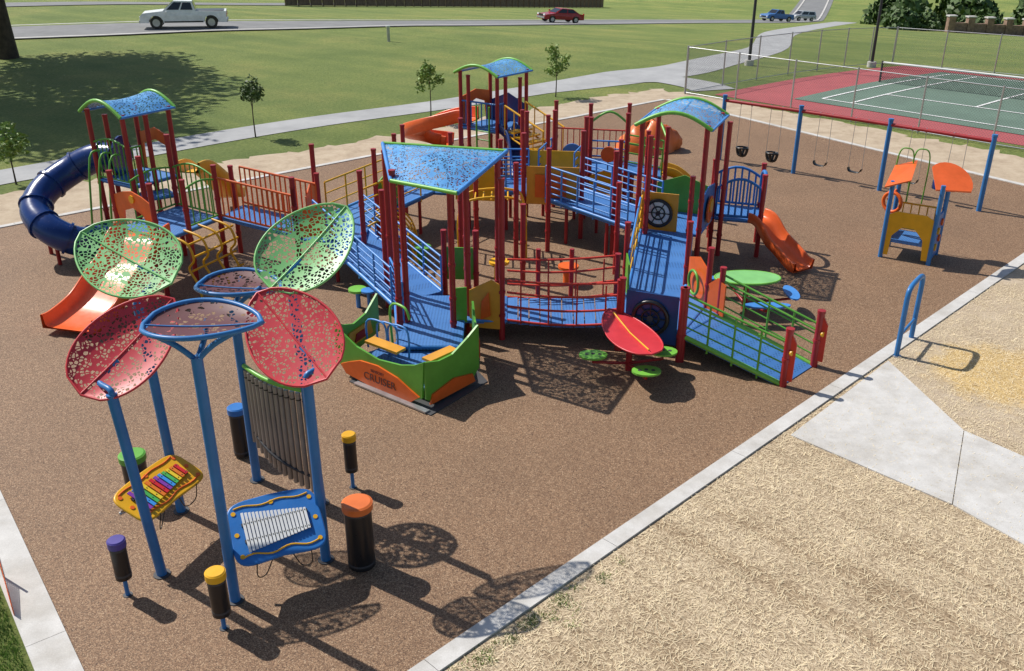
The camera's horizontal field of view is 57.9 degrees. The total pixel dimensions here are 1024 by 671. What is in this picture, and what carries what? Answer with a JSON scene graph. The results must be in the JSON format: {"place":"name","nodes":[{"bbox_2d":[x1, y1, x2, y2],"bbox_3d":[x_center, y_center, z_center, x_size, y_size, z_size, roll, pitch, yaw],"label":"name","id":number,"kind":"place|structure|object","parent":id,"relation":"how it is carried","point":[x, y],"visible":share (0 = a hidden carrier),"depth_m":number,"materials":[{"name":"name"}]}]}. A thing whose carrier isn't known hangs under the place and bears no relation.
{"place":"outdoors","nodes":[
{"label":"outdoors","id":0,"kind":"place"},
{"bbox_2d":[6,1,284,5],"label":"road","id":1,"kind":"structure","parent":0,"point":[52,3],"depth_m":87.70,"materials":[{"name":"asphalt"}]},
{"bbox_2d":[216,165,326,277],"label":"playground bridge","id":2,"kind":"structure","parent":0,"point":[259,218],"depth_m":21.91,"materials":[{"name":"metal"}]},
{"bbox_2d":[12,0,832,38],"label":"road","id":3,"kind":"structure","parent":0,"point":[817,6],"depth_m":70.07,"materials":[{"name":"asphalt"}]},
{"bbox_2d":[139,0,228,28],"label":"pickup truck","id":4,"kind":"object","parent":3,"relation":"on","point":[180,11],"visible":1,"depth_m":64.86,"materials":[{"name":"white metal"}]},
{"bbox_2d":[25,0,804,24],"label":"road kerb","id":5,"kind":"structure","parent":3,"relation":"on","point":[368,19],"depth_m":75.31,"materials":[{"name":"concrete"}]},
{"bbox_2d":[14,0,828,37],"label":"road kerb","id":6,"kind":"structure","parent":3,"relation":"on","point":[354,26],"depth_m":66.65,"materials":[{"name":"concrete"}]},
{"bbox_2d":[537,7,583,22],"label":"car","id":7,"kind":"object","parent":3,"relation":"on","point":[565,14],"visible":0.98,"depth_m":95.33,"materials":[{"name":"red metal"}]},
{"bbox_2d":[759,9,793,21],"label":"pickup truck","id":8,"kind":"object","parent":3,"relation":"on","point":[773,14],"visible":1,"depth_m":151.26,"materials":[{"name":"blue metal"}]},
{"bbox_2d":[792,10,815,20],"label":"van","id":9,"kind":"object","parent":3,"relation":"on","point":[804,15],"visible":0.73,"depth_m":166.64,"materials":[{"name":"silver metal"}]},
{"bbox_2d":[0,100,1023,670],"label":"rubber ground","id":10,"kind":"structure","parent":0,"point":[540,454],"depth_m":15.73,"materials":[{"name":"rubber"}]},
{"bbox_2d":[18,135,132,264],"bbox_3d":[-10.863,-3.362,22.828,2.376,2.800,2.536,0,25,0],"label":"tube slide","id":11,"kind":"object","parent":10,"relation":"on","point":[47,188],"visible":0.67,"depth_m":22.57,"materials":[{"name":"plastic"}]},
{"bbox_2d":[106,534,132,597],"bbox_3d":[-4.900,2.919,11.623,0.224,0.885,0.224,0,25,0],"label":"drum","id":12,"kind":"object","parent":10,"relation":"on","point":[117,548],"visible":1,"depth_m":11.49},
{"bbox_2d":[65,295,178,579],"bbox_3d":[-4.739,1.305,11.969,1.035,3.528,1.384,13,28,26],"label":"flower sculpture","id":13,"kind":"object","parent":10,"relation":"on","point":[111,398],"visible":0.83,"depth_m":11.39,"materials":[{"name":"red metal"}]},
{"bbox_2d":[113,455,202,529],"bbox_3d":[-4.736,2.167,12.493,0.616,0.600,1.269,9,27,19],"label":"xylophone","id":14,"kind":"object","parent":13,"relation":"attached to","point":[168,481],"visible":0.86,"depth_m":12.42,"materials":[{"name":"multicoloured metal"}]},
{"bbox_2d":[74,218,188,514],"bbox_3d":[-5.192,0.469,13.078,1.550,4.101,1.067,9,27,19],"label":"flower sculpture","id":15,"kind":"object","parent":10,"relation":"on","point":[163,425],"visible":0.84,"depth_m":12.47,"materials":[{"name":"green metal"}]},
{"bbox_2d":[118,447,146,483],"bbox_3d":[-5.500,2.045,13.532,0.381,0.755,0.381,0,25,0],"label":"drum","id":16,"kind":"object","parent":10,"relation":"on","point":[140,455],"visible":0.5,"depth_m":13.36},
{"bbox_2d":[40,89,245,333],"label":"playground tower","id":17,"kind":"structure","parent":10,"relation":"on","point":[81,305],"depth_m":21.59,"materials":[{"name":"metal"}]},
{"bbox_2d":[139,297,264,605],"bbox_3d":[-3.415,1.555,10.984,1.358,3.898,1.109,0,25,0],"label":"flower sculpture","id":18,"kind":"object","parent":10,"relation":"on","point":[163,320],"visible":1,"depth_m":10.43,"materials":[{"name":"blue metal"}]},
{"bbox_2d":[227,489,326,577],"bbox_3d":[-2.988,2.547,11.801,1.187,0.763,0.827,-11,27,-22],"label":"xylophone","id":19,"kind":"object","parent":18,"relation":"attached to","point":[267,527],"visible":1,"depth_m":11.69,"materials":[{"name":"blue metal"}]},
{"bbox_2d":[204,565,230,631],"bbox_3d":[-3.500,3.173,11.079,0.246,0.885,0.246,0,25,0],"label":"drum","id":20,"kind":"object","parent":10,"relation":"on","point":[215,576],"visible":1,"depth_m":10.94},
{"bbox_2d":[193,267,281,483],"bbox_3d":[-3.775,0.725,13.473,1.254,3.298,1.010,0,25,0],"label":"flower sculpture","id":21,"kind":"object","parent":10,"relation":"on","point":[257,477],"visible":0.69,"depth_m":13.11,"materials":[{"name":"blue metal"}]},
{"bbox_2d":[242,363,313,491],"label":"chimes","id":22,"kind":"object","parent":21,"relation":"attached to","point":[272,418],"visible":0.9,"depth_m":13.25,"materials":[{"name":"metal"}]},
{"bbox_2d":[227,403,248,457],"bbox_3d":[-4.300,1.493,14.599,0.291,0.855,0.291,0,25,0],"label":"drum","id":23,"kind":"object","parent":10,"relation":"on","point":[237,426],"visible":0.73,"depth_m":14.48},
{"bbox_2d":[244,287,344,564],"bbox_3d":[-2.701,1.234,12.051,1.317,3.578,1.156,0,25,0],"label":"flower sculpture","id":24,"kind":"object","parent":10,"relation":"on","point":[308,382],"visible":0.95,"depth_m":11.52,"materials":[{"name":"red metal"}]},
{"bbox_2d":[254,202,354,505],"bbox_3d":[-2.711,0.433,12.838,1.276,4.368,1.162,0,25,0],"label":"flower sculpture","id":25,"kind":"object","parent":10,"relation":"on","point":[286,275],"visible":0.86,"depth_m":12.15,"materials":[{"name":"green metal"}]},
{"bbox_2d":[341,430,357,489],"bbox_3d":[-2.400,1.873,13.783,0.213,0.955,0.213,0,25,0],"label":"drum","id":26,"kind":"object","parent":10,"relation":"on","point":[348,437],"visible":1,"depth_m":13.65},
{"bbox_2d":[341,493,375,571],"bbox_3d":[-2.000,2.588,12.130,0.403,0.995,0.403,0,25,0],"label":"drum","id":27,"kind":"object","parent":10,"relation":"on","point":[357,508],"visible":1,"depth_m":11.98,"materials":[{"name":"plastic"}]},
{"bbox_2d":[348,285,374,307],"bbox_3d":[-3.248,-0.797,20.094,0.624,0.460,0.395,12,28,24],"label":"play stool","id":28,"kind":"object","parent":10,"relation":"on","point":[357,290],"visible":0.84,"depth_m":20.02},
{"bbox_2d":[334,293,487,415],"bbox_3d":[-1.807,0.091,17.258,2.770,1.227,2.339,18,30,33],"label":"rocking boat","id":29,"kind":"object","parent":10,"relation":"on","point":[430,382],"visible":0.99,"depth_m":16.66,"materials":[{"name":"green plastic"}]},
{"bbox_2d":[403,57,532,177],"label":"playground tower","id":30,"kind":"structure","parent":10,"relation":"on","point":[492,123],"depth_m":29.04,"materials":[{"name":"blue plastic"}]},
{"bbox_2d":[536,248,573,314],"bbox_3d":[0.900,-1.121,19.559,0.800,1.500,0.100,0,25,0],"label":"support","id":31,"kind":"object","parent":10,"relation":"on","point":[571,267],"visible":0.57,"depth_m":19.41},
{"bbox_2d":[289,102,824,387],"bbox_3d":[0.700,-3.305,21.817,11.420,3.550,12.580,0,25,0],"label":"post","id":32,"kind":"object","parent":10,"relation":"on","point":[386,201],"visible":0.69,"depth_m":21.00,"materials":[{"name":"metal"}]},
{"bbox_2d":[298,174,726,318],"bbox_3d":[-0.351,-2.189,21.139,9.128,1.700,6.483,0,25,0],"label":"panel","id":33,"kind":"object","parent":32,"relation":"attached to","point":[698,265],"visible":0.57,"depth_m":19.20,"materials":[{"name":"plastic"}]},
{"bbox_2d":[455,150,610,200],"bbox_3d":[0.780,-4.337,25.331,4.848,1.450,0.919,-12,28,-24],"label":"panel","id":34,"kind":"object","parent":32,"relation":"attached to","point":[558,159],"visible":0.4,"depth_m":25.27,"materials":[{"name":"plastic"}]},
{"bbox_2d":[385,99,726,190],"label":"roof","id":35,"kind":"structure","parent":32,"relation":"on","point":[432,173],"depth_m":17.37,"materials":[{"name":"plastic"}]},
{"bbox_2d":[381,109,729,194],"bbox_3d":[1.116,-4.290,19.764,9.453,0.290,3.305,-21,32,-38],"label":"roof edge","id":36,"kind":"object","parent":35,"relation":"attached to","point":[460,190],"visible":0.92,"depth_m":17.42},
{"bbox_2d":[383,96,728,194],"bbox_3d":[1.127,-4.346,19.747,9.489,0.424,3.282,-21,32,-38],"label":"roof edge","id":37,"kind":"object","parent":35,"relation":"attached to","point":[638,123],"visible":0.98,"depth_m":18.51,"materials":[{"name":"metal"}]},
{"bbox_2d":[288,100,825,332],"bbox_3d":[0.700,-3.835,21.570,11.436,2.480,12.596,0,25,0],"label":"post cap","id":38,"kind":"object","parent":32,"relation":"on","point":[688,288],"visible":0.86,"depth_m":20.72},
{"bbox_2d":[508,297,616,327],"bbox_3d":[1.000,-0.502,18.938,2.312,0.236,1.452,2,25,5],"label":"bridge plank","id":39,"kind":"object","parent":32,"relation":"attached to","point":[556,317],"visible":0.69,"depth_m":18.96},
{"bbox_2d":[520,259,606,324],"bbox_3d":[1.044,-0.868,18.784,1.769,0.984,1.605,0,25,0],"label":"rail post","id":40,"kind":"object","parent":39,"relation":"on","point":[548,291],"visible":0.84,"depth_m":18.44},
{"bbox_2d":[507,127,624,325],"bbox_3d":[1.650,-3.122,22.791,3.509,1.647,10.897,0,25,0],"label":"rail","id":41,"kind":"object","parent":39,"relation":"on","point":[551,284],"visible":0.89,"depth_m":18.47,"materials":[{"name":"metal"}]},
{"bbox_2d":[469,166,678,328],"bbox_3d":[1.696,-2.127,20.947,3.926,1.650,6.575,5,25,10],"label":"panel","id":42,"kind":"object","parent":32,"relation":"attached to","point":[477,294],"visible":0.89,"depth_m":21.77,"materials":[{"name":"plastic"}]},
{"bbox_2d":[626,289,679,345],"bbox_3d":[2.670,-0.342,17.722,1.015,1.000,0.030,10,27,20],"label":"panel","id":43,"kind":"object","parent":32,"relation":"attached to","point":[670,304],"visible":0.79,"depth_m":17.64,"materials":[{"name":"plastic"}]},
{"bbox_2d":[631,199,672,334],"bbox_3d":[3.038,-1.598,19.765,1.490,1.270,5.186,0,25,0],"label":"wheel ring","id":44,"kind":"object","parent":43,"relation":"attached to","point":[637,306],"visible":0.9,"depth_m":17.70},
{"bbox_2d":[648,202,668,223],"bbox_3d":[3.463,-2.901,21.886,0.542,0.570,0.218,0,25,0],"label":"wheel face","id":45,"kind":"object","parent":44,"relation":"in","point":[664,219],"visible":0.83,"depth_m":21.87},
{"bbox_2d":[701,183,714,233],"bbox_3d":[4.709,-3.091,22.305,0.550,1.050,1.230,0,25,0],"label":"panel","id":46,"kind":"object","parent":32,"relation":"attached to","point":[709,191],"visible":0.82,"depth_m":22.13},
{"bbox_2d":[780,317,827,381],"bbox_3d":[5.380,0.236,17.003,0.220,0.900,1.213,23,33,40],"label":"panel","id":47,"kind":"object","parent":32,"relation":"attached to","point":[790,370],"visible":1,"depth_m":16.78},
{"bbox_2d":[322,163,811,382],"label":"ramp deck","id":48,"kind":"structure","parent":10,"relation":"on","point":[660,261],"depth_m":20.36,"materials":[{"name":"metal"}]},
{"bbox_2d":[323,161,692,304],"bbox_3d":[-0.141,-2.893,23.239,9.079,0.778,9.104,0,25,0],"label":"ramp edge","id":49,"kind":"object","parent":48,"relation":"on","point":[376,288],"visible":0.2,"depth_m":22.09,"materials":[{"name":"metal"}]},
{"bbox_2d":[300,158,758,349],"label":"deck","id":50,"kind":"structure","parent":48,"relation":"on","point":[429,324],"depth_m":18.73,"materials":[{"name":"metal"}]},
{"bbox_2d":[324,154,642,280],"bbox_3d":[-0.355,-2.867,22.262,8.164,1.420,3.095,15,29,28],"label":"rail post","id":51,"kind":"object","parent":50,"relation":"on","point":[438,185],"visible":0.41,"depth_m":22.99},
{"bbox_2d":[324,152,642,271],"bbox_3d":[-0.355,-3.053,22.178,8.163,1.053,3.055,15,29,28],"label":"rail","id":52,"kind":"object","parent":51,"relation":"on","point":[376,183],"visible":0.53,"depth_m":22.93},
{"bbox_2d":[312,140,663,322],"bbox_3d":[-0.202,-2.901,22.395,8.931,1.670,7.949,-7,26,-15],"label":"rail post","id":53,"kind":"object","parent":50,"relation":"on","point":[594,191],"visible":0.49,"depth_m":22.18,"materials":[{"name":"metal"}]},
{"bbox_2d":[312,138,662,296],"bbox_3d":[-0.214,-3.032,22.338,8.913,1.426,7.931,-7,26,-15],"label":"rail","id":54,"kind":"object","parent":53,"relation":"attached to","point":[439,255],"visible":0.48,"depth_m":22.14,"materials":[{"name":"metal"}]},
{"bbox_2d":[300,170,747,347],"bbox_3d":[1.011,-2.373,22.209,11.020,0.762,11.160,-14,29,-28],"label":"deck edge","id":55,"kind":"object","parent":50,"relation":"on","point":[694,234],"visible":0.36,"depth_m":18.77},
{"bbox_2d":[378,175,707,321],"bbox_3d":[0.786,-2.249,20.960,8.299,1.560,6.122,0,25,0],"label":"panel","id":56,"kind":"object","parent":50,"relation":"on","point":[680,185],"visible":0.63,"depth_m":20.66,"materials":[{"name":"plastic"}]},
{"bbox_2d":[291,136,820,362],"bbox_3d":[0.700,-2.739,22.081,11.444,1.260,12.604,0,25,0],"label":"clamp","id":57,"kind":"object","parent":50,"relation":"on","point":[524,243],"visible":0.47,"depth_m":21.41,"materials":[{"name":"metal"}]},
{"bbox_2d":[715,166,761,217],"bbox_3d":[5.650,-3.619,23.194,1.311,0.991,1.263,7,26,14],"label":"rail","id":58,"kind":"object","parent":50,"relation":"on","point":[743,179],"visible":0.77,"depth_m":22.90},
{"bbox_2d":[714,168,757,216],"bbox_3d":[5.650,-3.614,23.196,1.328,0.944,1.245,7,26,14],"label":"picket","id":59,"kind":"object","parent":58,"relation":"attached to","point":[718,191],"visible":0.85,"depth_m":22.84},
{"bbox_2d":[748,208,814,272],"bbox_3d":[6.498,-2.318,22.435,0.713,1.059,1.709,-15,29,-28],"label":"chute","id":60,"kind":"object","parent":50,"relation":"attached to","point":[785,248],"visible":0.99,"depth_m":22.44,"materials":[{"name":"orange plastic"}]},
{"bbox_2d":[659,162,690,177],"bbox_3d":[5.035,-4.421,26.765,1.597,1.043,0.714,4,25,8],"label":"chute","id":61,"kind":"object","parent":48,"relation":"on","point":[673,170],"visible":0.26,"depth_m":26.51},
{"bbox_2d":[684,314,809,385],"bbox_3d":[4.499,0.289,17.625,2.118,0.604,1.481,18,31,34],"label":"ramp edge","id":62,"kind":"object","parent":48,"relation":"on","point":[771,379],"visible":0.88,"depth_m":17.33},
{"bbox_2d":[579,308,676,379],"bbox_3d":[2.191,0.301,17.247,1.765,0.877,1.506,17,30,32],"label":"picnic table","id":63,"kind":"object","parent":10,"relation":"on","point":[630,335],"visible":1,"depth_m":17.14,"materials":[{"name":"red plastic"}]},
{"bbox_2d":[614,119,681,154],"bbox_3d":[4.954,-7.239,33.132,2.111,1.117,1.806,-15,29,-29],"label":"slide","id":64,"kind":"object","parent":10,"relation":"on","point":[675,141],"visible":0.52,"depth_m":32.68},
{"bbox_2d":[705,287,795,378],"bbox_3d":[4.500,-0.095,17.582,2.538,1.490,2.094,0,25,0],"label":"rail post","id":65,"kind":"object","parent":10,"relation":"on","point":[734,336],"visible":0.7,"depth_m":17.26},
{"bbox_2d":[688,281,814,348],"bbox_3d":[4.500,-0.363,17.319,2.107,0.570,1.433,18,31,34],"label":"hand rail","id":66,"kind":"object","parent":65,"relation":"attached to","point":[748,330],"visible":1,"depth_m":17.24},
{"bbox_2d":[712,270,799,312],"bbox_3d":[5.237,-0.903,19.964,1.826,0.762,1.850,0,25,0],"label":"picnic table","id":67,"kind":"object","parent":10,"relation":"on","point":[753,278],"visible":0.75,"depth_m":19.79,"materials":[{"name":"green plastic"}]},
{"bbox_2d":[720,97,997,211],"bbox_3d":[10.275,-5.790,28.802,6.390,2.150,6.040,0,25,0],"label":"swing post","id":68,"kind":"object","parent":10,"relation":"on","point":[885,155],"visible":0.91,"depth_m":27.94,"materials":[{"name":"metal"}]},
{"bbox_2d":[725,99,991,141],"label":"top beam","id":69,"kind":"structure","parent":68,"relation":"attached to","point":[984,139],"depth_m":28.09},
{"bbox_2d":[736,109,967,178],"bbox_3d":[10.290,-6.000,28.780,7.342,1.450,0.082,22,33,38],"label":"chain","id":70,"kind":"object","parent":69,"relation":"hanging from","point":[851,145],"visible":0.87,"depth_m":28.91,"materials":[{"name":"grey metal"}]},
{"bbox_2d":[736,146,778,162],"bbox_3d":[8.173,-6.049,30.944,1.581,0.343,0.385,20,32,37],"label":"bucket seat","id":71,"kind":"object","parent":70,"relation":"hanging from","point":[745,149],"visible":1,"depth_m":30.70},
{"bbox_2d":[878,147,972,265],"bbox_3d":[10.081,-3.160,22.667,1.954,2.568,1.304,10,27,21],"label":"toddler playhouse","id":72,"kind":"object","parent":10,"relation":"on","point":[949,178],"visible":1,"depth_m":22.49,"materials":[{"name":"orange plastic"}]},
{"bbox_2d":[0,0,1023,670],"bbox_3d":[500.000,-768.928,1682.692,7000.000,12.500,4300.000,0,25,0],"label":"ground","id":73,"kind":"structure","parent":0,"point":[50,88],"depth_m":53.14,"materials":[{"name":"green plant"}]},
{"bbox_2d":[0,0,19,59],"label":"tree","id":74,"kind":"object","parent":73,"relation":"on","point":[8,48],"visible":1,"depth_m":52.26,"materials":[{"name":"brown plant"}]},
{"bbox_2d":[0,596,27,670],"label":"grass tufts","id":75,"kind":"object","parent":73,"relation":"on","point":[13,647],"visible":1,"depth_m":10.95,"materials":[{"name":"green plant"}]},
{"bbox_2d":[0,121,30,184],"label":"sapling tree","id":76,"kind":"object","parent":73,"relation":"on","point":[10,143],"visible":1,"depth_m":28.52,"materials":[{"name":"green plant"}]},
{"bbox_2d":[0,491,83,670],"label":"concrete curb","id":77,"kind":"structure","parent":73,"relation":"on","point":[44,637],"depth_m":11.56,"materials":[{"name":"concrete"}]},
{"bbox_2d":[239,74,264,137],"bbox_3d":[-9.668,-8.597,34.527,1.012,2.399,1.284,0,25,0],"label":"sapling tree","id":78,"kind":"object","parent":73,"relation":"on","point":[253,92],"visible":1,"depth_m":34.19,"materials":[{"name":"green plant"}]},
{"bbox_2d":[0,99,664,227],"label":"concrete curb","id":79,"kind":"structure","parent":73,"relation":"on","point":[199,188],"depth_m":31.29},
{"bbox_2d":[0,22,855,184],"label":"footpath","id":80,"kind":"structure","parent":73,"relation":"on","point":[590,81],"depth_m":43.46,"materials":[{"name":"concrete"}]},
{"bbox_2d":[415,59,445,115],"bbox_3d":[-3.245,-9.805,37.107,1.302,2.410,1.136,-18,30,-33],"label":"sapling tree","id":81,"kind":"object","parent":73,"relation":"on","point":[426,71],"visible":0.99,"depth_m":36.78,"materials":[{"name":"green plant"}]},
{"bbox_2d":[284,0,603,7],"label":"wooden fence","id":82,"kind":"object","parent":73,"relation":"on","point":[521,3],"visible":0.87,"depth_m":142.19,"materials":[{"name":"brown wood"}]},
{"bbox_2d":[544,43,571,96],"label":"sapling tree","id":83,"kind":"object","parent":73,"relation":"on","point":[555,68],"visible":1,"depth_m":41.49,"materials":[{"name":"green plant"}]},
{"bbox_2d":[408,253,1023,670],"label":"concrete curb","id":84,"kind":"structure","parent":73,"relation":"on","point":[494,623],"depth_m":13.54,"materials":[{"name":"concrete"}]},
{"bbox_2d":[744,0,756,65],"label":"light pole","id":85,"kind":"object","parent":73,"relation":"on","point":[752,27],"visible":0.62,"depth_m":51.18,"materials":[{"name":"metal"}]},
{"bbox_2d":[685,26,897,93],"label":"chain link fence","id":86,"kind":"object","parent":73,"relation":"on","point":[787,73],"visible":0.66,"depth_m":47.94,"materials":[{"name":"grey metal"}]},
{"bbox_2d":[665,99,1023,185],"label":"concrete curb","id":87,"kind":"structure","parent":73,"relation":"on","point":[934,163],"depth_m":33.68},
{"bbox_2d":[684,46,1023,149],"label":"chain link fence","id":88,"kind":"object","parent":73,"relation":"on","point":[855,88],"visible":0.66,"depth_m":36.75,"materials":[{"name":"grey metal"}]},
{"bbox_2d":[716,66,1023,144],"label":"tennis court","id":89,"kind":"object","parent":73,"relation":"on","point":[860,114],"visible":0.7,"depth_m":42.56,"materials":[{"name":"concrete"}]},
{"bbox_2d":[795,72,1023,134],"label":"tennis court playing surface","id":90,"kind":"object","parent":89,"relation":"on","point":[890,97],"visible":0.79,"depth_m":41.39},
{"bbox_2d":[822,74,1023,129],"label":"tennis court lines","id":91,"kind":"object","parent":90,"relation":"on","point":[922,99],"visible":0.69,"depth_m":41.58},
{"bbox_2d":[879,61,1023,99],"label":"tennis net","id":92,"kind":"object","parent":90,"relation":"on","point":[938,68],"visible":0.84,"depth_m":43.76,"materials":[{"name":"grey"}]},
{"bbox_2d":[867,0,882,67],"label":"light pole","id":93,"kind":"object","parent":73,"relation":"on","point":[871,63],"visible":1,"depth_m":52.40,"materials":[{"name":"metal"}]},
{"bbox_2d":[860,0,932,25],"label":"bush","id":94,"kind":"object","parent":73,"relation":"on","point":[919,7],"visible":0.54,"depth_m":165.18,"materials":[{"name":"green plant"}]},
{"bbox_2d":[883,6,930,30],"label":"bush","id":95,"kind":"object","parent":73,"relation":"on","point":[905,17],"visible":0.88,"depth_m":139.39,"materials":[{"name":"green plant"}]},
{"bbox_2d":[919,11,946,30],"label":"bush","id":96,"kind":"object","parent":73,"relation":"on","point":[937,22],"visible":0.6,"depth_m":143.66,"materials":[{"name":"green plant"}]},
{"bbox_2d":[892,27,1023,75],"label":"chain link fence","id":97,"kind":"object","parent":73,"relation":"on","point":[993,72],"visible":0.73,"depth_m":52.76,"materials":[{"name":"grey metal"}]},
{"bbox_2d":[933,0,1004,21],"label":"bush","id":98,"kind":"object","parent":73,"relation":"on","point":[959,8],"visible":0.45,"depth_m":167.36,"materials":[{"name":"green plant"}]},
{"bbox_2d":[956,7,1003,23],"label":"bush","id":99,"kind":"object","parent":73,"relation":"on","point":[981,14],"visible":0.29,"depth_m":148.02,"materials":[{"name":"green plant"}]},
{"bbox_2d":[944,16,1023,35],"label":"pier","id":100,"kind":"structure","parent":73,"relation":"on","point":[950,23],"depth_m":139.75,"materials":[{"name":"stone"}]},
{"bbox_2d":[954,22,1023,35],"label":"wall","id":101,"kind":"structure","parent":73,"relation":"on","point":[1017,30],"depth_m":140.49,"materials":[{"name":"stone"}]},
{"bbox_2d":[1010,0,1023,24],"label":"bush","id":102,"kind":"object","parent":73,"relation":"on","point":[1018,13],"visible":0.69,"depth_m":168.46,"materials":[{"name":"green plant"}]},
{"bbox_2d":[0,89,1023,224],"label":"dirt ground","id":103,"kind":"structure","parent":0,"point":[1003,166],"depth_m":33.26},
{"bbox_2d":[508,127,560,150],"bbox_3d":[0.690,-5.889,28.104,1.698,0.530,1.729,0,25,0],"label":"stair","id":104,"kind":"object","parent":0,"point":[538,140],"visible":0.36,"depth_m":28.13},
{"bbox_2d":[504,103,563,149],"bbox_3d":[0.660,-6.211,27.954,1.785,1.370,1.750,0,25,0],"label":"stair baluster","id":105,"kind":"object","parent":104,"relation":"on","point":[533,129],"visible":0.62,"depth_m":27.90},
{"bbox_2d":[442,282,1023,670],"bbox_3d":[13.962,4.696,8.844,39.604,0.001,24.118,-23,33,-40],"label":"straw ground","id":106,"kind":"structure","parent":0,"point":[823,602],"depth_m":11.92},
{"bbox_2d":[448,556,627,670],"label":"grass tufts","id":107,"kind":"object","parent":106,"relation":"on","point":[527,618],"visible":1,"depth_m":11.35,"materials":[{"name":"green plant"}]},
{"bbox_2d":[686,275,815,372],"bbox_3d":[4.501,-0.247,17.510,2.525,1.189,2.086,0,25,0],"label":"rail","id":108,"kind":"object","parent":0,"point":[780,338],"visible":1,"depth_m":17.33,"materials":[{"name":"metal"}]},
{"bbox_2d":[770,105,1023,151],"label":"grass patch ground","id":109,"kind":"structure","parent":0,"point":[963,140],"depth_m":35.11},
{"bbox_2d":[791,361,1023,544],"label":"sidewalk","id":110,"kind":"structure","parent":0,"point":[923,468],"depth_m":14.94,"materials":[{"name":"concrete"}]},
{"bbox_2d":[879,264,1023,453],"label":"dirt patch ground","id":111,"kind":"structure","parent":0,"point":[1016,276],"depth_m":17.75,"materials":[{"name":"soil"}]},
{"bbox_2d":[892,274,925,357],"bbox_3d":[7.800,-0.436,18.113,0.200,1.480,1.196,18,30,33],"label":"balance bar loop","id":112,"kind":"object","parent":111,"relation":"on","point":[920,278],"visible":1,"depth_m":17.95,"materials":[{"name":"blue metal"}]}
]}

